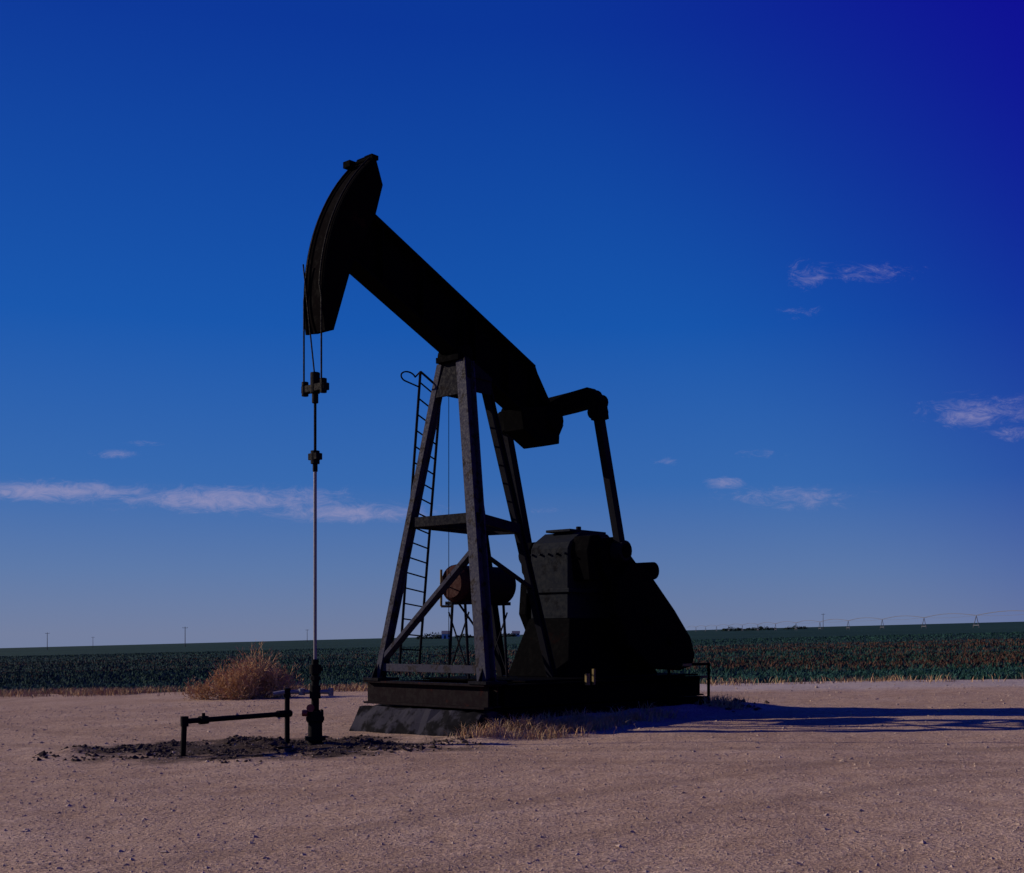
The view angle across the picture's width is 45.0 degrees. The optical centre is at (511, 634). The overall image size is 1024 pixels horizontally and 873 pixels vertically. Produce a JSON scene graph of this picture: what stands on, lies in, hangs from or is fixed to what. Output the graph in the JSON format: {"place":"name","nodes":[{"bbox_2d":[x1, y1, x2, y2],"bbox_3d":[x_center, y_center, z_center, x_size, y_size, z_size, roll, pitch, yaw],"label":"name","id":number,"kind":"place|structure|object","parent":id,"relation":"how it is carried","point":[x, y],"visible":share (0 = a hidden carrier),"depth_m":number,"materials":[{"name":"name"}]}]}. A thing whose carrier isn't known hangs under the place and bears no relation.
{"place":"outdoors","nodes":[
{"label":"outdoors","id":0,"kind":"place"},
{"bbox_2d":[0,622,1023,872],"bbox_3d":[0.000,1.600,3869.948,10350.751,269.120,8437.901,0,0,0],"label":"ground","id":1,"kind":"structure","parent":0,"point":[422,830],"depth_m":13.24,"materials":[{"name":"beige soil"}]},
{"bbox_2d":[181,639,303,699],"bbox_3d":[-7.403,1.074,34.462,3.697,1.908,2.372,0,0,0],"label":"dry tumbleweed bush","id":2,"kind":"object","parent":1,"relation":"on","point":[255,682],"visible":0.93,"depth_m":34.36,"materials":[{"name":"plant"}]},
{"bbox_2d":[31,734,480,762],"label":"oily soil clods","id":3,"kind":"object","parent":1,"relation":"on","point":[349,745],"visible":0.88,"depth_m":18.14,"materials":[{"name":"black soil"}]},
{"bbox_2d":[180,659,333,755],"bbox_3d":[-3.850,1.129,18.329,2.542,1.500,0.574,0,0,-41],"label":"oil wellhead","id":4,"kind":"object","parent":1,"relation":"on","point":[313,713],"visible":0.97,"depth_m":18.86,"materials":[{"name":"metal"}]},
{"bbox_2d":[313,471,316,658],"bbox_3d":[-3.020,-1.125,18.960,0.052,3.050,0.052,0,0,42],"label":"polished rod","id":5,"kind":"object","parent":4,"relation":"on","point":[314,564],"visible":1,"depth_m":18.94,"materials":[{"name":"metal"}]},
{"bbox_2d":[349,704,503,735],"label":"concrete front block","id":6,"kind":"structure","parent":1,"relation":"on","point":[405,719],"depth_m":20.52,"materials":[{"name":"grey concrete"}]},
{"bbox_2d":[0,672,1022,697],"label":"dry grass verge","id":7,"kind":"structure","parent":1,"relation":"on","point":[138,690],"depth_m":39.27,"materials":[{"name":"plant"}]},
{"bbox_2d":[0,631,1023,693],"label":"crop rows","id":8,"kind":"object","parent":1,"relation":"on","point":[781,667],"visible":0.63,"depth_m":61.76,"materials":[{"name":"green plant"}]},
{"bbox_2d":[413,696,706,723],"bbox_3d":[0.894,1.558,23.173,2.780,0.685,5.900,0,0,42],"label":"concrete pad","id":9,"kind":"object","parent":1,"relation":"on","point":[594,707],"visible":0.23,"depth_m":21.71,"materials":[{"name":"grey concrete"}]},
{"bbox_2d":[364,680,500,709],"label":"front sill","id":10,"kind":"structure","parent":9,"relation":"on","point":[443,695],"depth_m":20.58,"materials":[{"name":"black metal"}]},
{"bbox_2d":[363,663,506,684],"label":"leg mounting brackets","id":11,"kind":"object","parent":10,"relation":"on","point":[375,678],"visible":0.96,"depth_m":20.00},
{"bbox_2d":[377,358,495,680],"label":"front legs","id":12,"kind":"object","parent":11,"relation":"on","point":[477,538],"visible":0.89,"depth_m":20.73,"materials":[{"name":"metal"}]},
{"bbox_2d":[398,371,440,673],"bbox_3d":[-1.753,-1.955,22.005,0.896,5.317,1.066,0,0,42],"label":"ladder","id":13,"kind":"object","parent":12,"relation":"attached to","point":[420,373],"visible":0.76,"depth_m":22.12,"materials":[{"name":"metal"}]},
{"bbox_2d":[381,547,478,673],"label":"post braces","id":14,"kind":"object","parent":12,"relation":"attached to","point":[429,604],"visible":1,"depth_m":20.93,"materials":[{"name":"metal"}]},
{"bbox_2d":[435,356,491,398],"bbox_3d":[-0.845,-4.405,21.376,0.798,0.650,0.739,0,0,42],"label":"post head plate","id":15,"kind":"object","parent":12,"relation":"on","point":[447,385],"visible":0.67,"depth_m":21.18,"materials":[{"name":"metal"}]},
{"bbox_2d":[448,397,448,674],"bbox_3d":[-1.105,-1.900,21.609,0.012,5.200,0.010,0,0,42],"label":"brake cable","id":16,"kind":"object","parent":15,"relation":"attached to","point":[448,529],"visible":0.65,"depth_m":21.61,"materials":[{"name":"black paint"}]},
{"bbox_2d":[436,345,472,364],"bbox_3d":[-0.989,-4.795,21.215,0.600,0.270,0.370,0,0,42],"label":"saddle bearing","id":17,"kind":"object","parent":15,"relation":"on","point":[463,351],"visible":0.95,"depth_m":21.04,"materials":[{"name":"black paint"}]},
{"bbox_2d":[350,208,552,410],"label":"walking beam","id":18,"kind":"structure","parent":17,"relation":"on","point":[399,277],"depth_m":20.87,"materials":[{"name":"black metal"}]},
{"bbox_2d":[306,159,382,334],"bbox_3d":[-2.622,-6.117,19.402,0.380,2.966,1.250,0,0,42],"label":"horse head","id":19,"kind":"object","parent":18,"relation":"attached to","point":[355,219],"visible":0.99,"depth_m":19.15},
{"bbox_2d":[302,157,369,381],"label":"bridle cables","id":20,"kind":"object","parent":19,"relation":"hanging from","point":[329,196],"visible":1,"depth_m":19.03,"materials":[{"name":"black metal"}]},
{"bbox_2d":[301,372,328,403],"bbox_3d":[-3.020,-3.785,18.960,0.550,0.470,0.150,0,0,42],"label":"carrier bar","id":21,"kind":"object","parent":20,"relation":"attached to","point":[316,386],"visible":1,"depth_m":18.90,"materials":[{"name":"black metal"}]},
{"bbox_2d":[308,403,321,471],"bbox_3d":[-3.020,-3.100,18.960,0.200,1.200,0.140,0,0,42],"label":"rod clamp","id":22,"kind":"object","parent":21,"relation":"hanging from","point":[315,456],"visible":1,"depth_m":18.94,"materials":[{"name":"black metal"}]},
{"bbox_2d":[304,153,377,334],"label":"head rims","id":23,"kind":"object","parent":19,"relation":"attached to","point":[348,164],"visible":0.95,"depth_m":19.05,"materials":[{"name":"black paint"}]},
{"bbox_2d":[399,673,703,707],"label":"skid beams","id":24,"kind":"structure","parent":9,"relation":"on","point":[521,691],"depth_m":21.88,"materials":[{"name":"black metal"}]},
{"bbox_2d":[445,600,510,678],"bbox_3d":[-0.616,0.065,22.227,0.600,1.433,1.107,0,0,42],"label":"tank stand","id":25,"kind":"object","parent":24,"relation":"on","point":[465,603],"visible":0.61,"depth_m":21.97,"materials":[{"name":"metal"}]},
{"bbox_2d":[442,565,489,601],"bbox_3d":[-0.848,-0.900,21.970,0.660,0.660,0.660,0,0,42],"label":"fuel tank front","id":26,"kind":"object","parent":25,"relation":"on","point":[459,587],"visible":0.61,"depth_m":21.65,"materials":[{"name":"brown metal"}]},
{"bbox_2d":[440,570,452,607],"bbox_3d":[-1.160,-0.814,21.838,0.230,0.672,0.044,0,0,7],"label":"sight gauge","id":27,"kind":"object","parent":26,"relation":"attached to","point":[445,606],"visible":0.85,"depth_m":21.83,"materials":[{"name":"yellow paint"}]},
{"bbox_2d":[453,564,515,603],"bbox_3d":[-0.547,-0.900,22.304,0.686,0.686,1.280,0,0,42],"label":"fuel tank rear","id":28,"kind":"object","parent":25,"relation":"on","point":[502,585],"visible":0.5,"depth_m":22.26,"materials":[{"name":"black metal"}]},
{"bbox_2d":[482,374,556,676],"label":"legs","id":29,"kind":"object","parent":24,"relation":"on","point":[515,517],"visible":0.62,"depth_m":21.98,"materials":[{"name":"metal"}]},
{"bbox_2d":[410,512,520,535],"bbox_3d":[-0.670,-1.907,21.570,1.637,0.245,1.613,0,0,42],"label":"frame","id":30,"kind":"object","parent":29,"relation":"attached to","point":[456,523],"visible":0.83,"depth_m":21.30,"materials":[{"name":"metal"}]},
{"bbox_2d":[478,548,533,589],"bbox_3d":[-0.102,-1.111,21.231,0.083,0.636,1.956,0,0,28],"label":"brace","id":31,"kind":"object","parent":29,"relation":"attached to","point":[509,572],"visible":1,"depth_m":21.26,"materials":[{"name":"metal"}]},
{"bbox_2d":[508,618,656,676],"bbox_3d":[1.396,0.240,23.864,1.491,1.080,2.786,0,0,42],"label":"gear pedestal","id":32,"kind":"object","parent":24,"relation":"on","point":[580,647],"visible":0.78,"depth_m":23.06,"materials":[{"name":"black paint"}]},
{"bbox_2d":[527,526,610,618],"bbox_3d":[1.279,-1.180,23.735,1.500,1.760,1.850,0,0,42],"label":"gearbox","id":33,"kind":"object","parent":32,"relation":"on","point":[563,593],"visible":0.69,"depth_m":23.10,"materials":[{"name":"black metal"}]},
{"bbox_2d":[521,542,534,573],"bbox_3d":[1.024,-0.662,24.871,0.700,2.316,2.491,0,0,42],"label":"crank arm","id":34,"kind":"object","parent":33,"relation":"attached to","point":[530,545],"visible":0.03,"depth_m":23.92},
{"bbox_2d":[519,579,530,628],"bbox_3d":[1.024,-0.336,25.172,0.297,2.072,2.544,0,0,42],"label":"counterweight","id":35,"kind":"object","parent":34,"relation":"attached to","point":[525,610],"visible":0.02,"depth_m":24.21,"materials":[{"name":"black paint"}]},
{"bbox_2d":[503,419,631,562],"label":"pitman arms","id":36,"kind":"object","parent":34,"relation":"attached to","point":[617,544],"visible":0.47,"depth_m":22.70},
{"bbox_2d":[498,387,608,433],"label":"equalizer beam","id":37,"kind":"structure","parent":36,"relation":"attached to","point":[593,402],"depth_m":22.45,"materials":[{"name":"black metal"}]},
{"bbox_3d":[2.436,-0.662,23.599,0.700,2.316,2.491,0,0,42],"label":"crank arm","id":38,"kind":"object","parent":33,"relation":"attached to","visible":0},
{"bbox_2d":[571,534,658,580],"bbox_3d":[1.971,-1.425,23.374,0.590,0.850,2.000,0,0,42],"label":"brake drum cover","id":39,"kind":"object","parent":38,"relation":"on","point":[583,555],"visible":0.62,"depth_m":22.73,"materials":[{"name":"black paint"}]},
{"bbox_2d":[609,561,693,669],"bbox_3d":[2.735,-0.336,23.631,0.297,2.072,2.544,0,0,42],"label":"counterweight","id":40,"kind":"object","parent":38,"relation":"attached to","point":[650,630],"visible":0.95,"depth_m":23.31,"materials":[{"name":"black paint"}]},
{"bbox_2d":[426,693,766,739],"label":"dry grass tufts","id":41,"kind":"object","parent":1,"relation":"on","point":[537,725],"visible":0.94,"depth_m":19.88,"materials":[{"name":"plant"}]},
{"bbox_2d":[416,625,806,638],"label":"distant trees","id":42,"kind":"object","parent":1,"relation":"on","point":[436,636],"visible":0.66,"depth_m":947.63,"materials":[{"name":"green plant"}]},
{"bbox_2d":[667,663,709,703],"bbox_3d":[2.520,0.925,24.597,2.490,0.750,1.452,0,0,42],"label":"crank guard rail","id":43,"kind":"object","parent":1,"relation":"on","point":[669,677],"visible":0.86,"depth_m":23.50,"materials":[{"name":"black metal"}]},
{"bbox_2d":[585,663,707,684],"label":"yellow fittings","id":44,"kind":"object","parent":43,"relation":"attached to","point":[587,679],"visible":1,"depth_m":21.63,"materials":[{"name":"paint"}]},
{"bbox_2d":[694,698,769,711],"bbox_3d":[3.600,1.439,25.113,3.106,0.313,2.679,0,0,29],"label":"soil clods pile","id":45,"kind":"object","parent":1,"relation":"on","point":[729,708],"visible":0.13,"depth_m":24.38,"materials":[{"name":"brown soil"}]},
{"bbox_2d":[688,610,1023,631],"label":"pivot irrigator","id":46,"kind":"object","parent":1,"relation":"on","point":[871,620],"visible":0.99,"depth_m":473.01,"materials":[{"name":"grey metal"}]},
{"bbox_2d":[0,0,1023,647],"label":"sky","id":47,"kind":"structure","parent":0,"point":[781,241],"materials":[{"name":"blue"}]},
{"bbox_2d":[502,406,563,448],"bbox_3d":[0.385,-3.820,22.742,0.680,0.760,1.194,0,0,42],"label":"equalizer bearing","id":48,"kind":"object","parent":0,"point":[529,427],"visible":1,"depth_m":22.51,"materials":[{"name":"black metal"}]}
]}

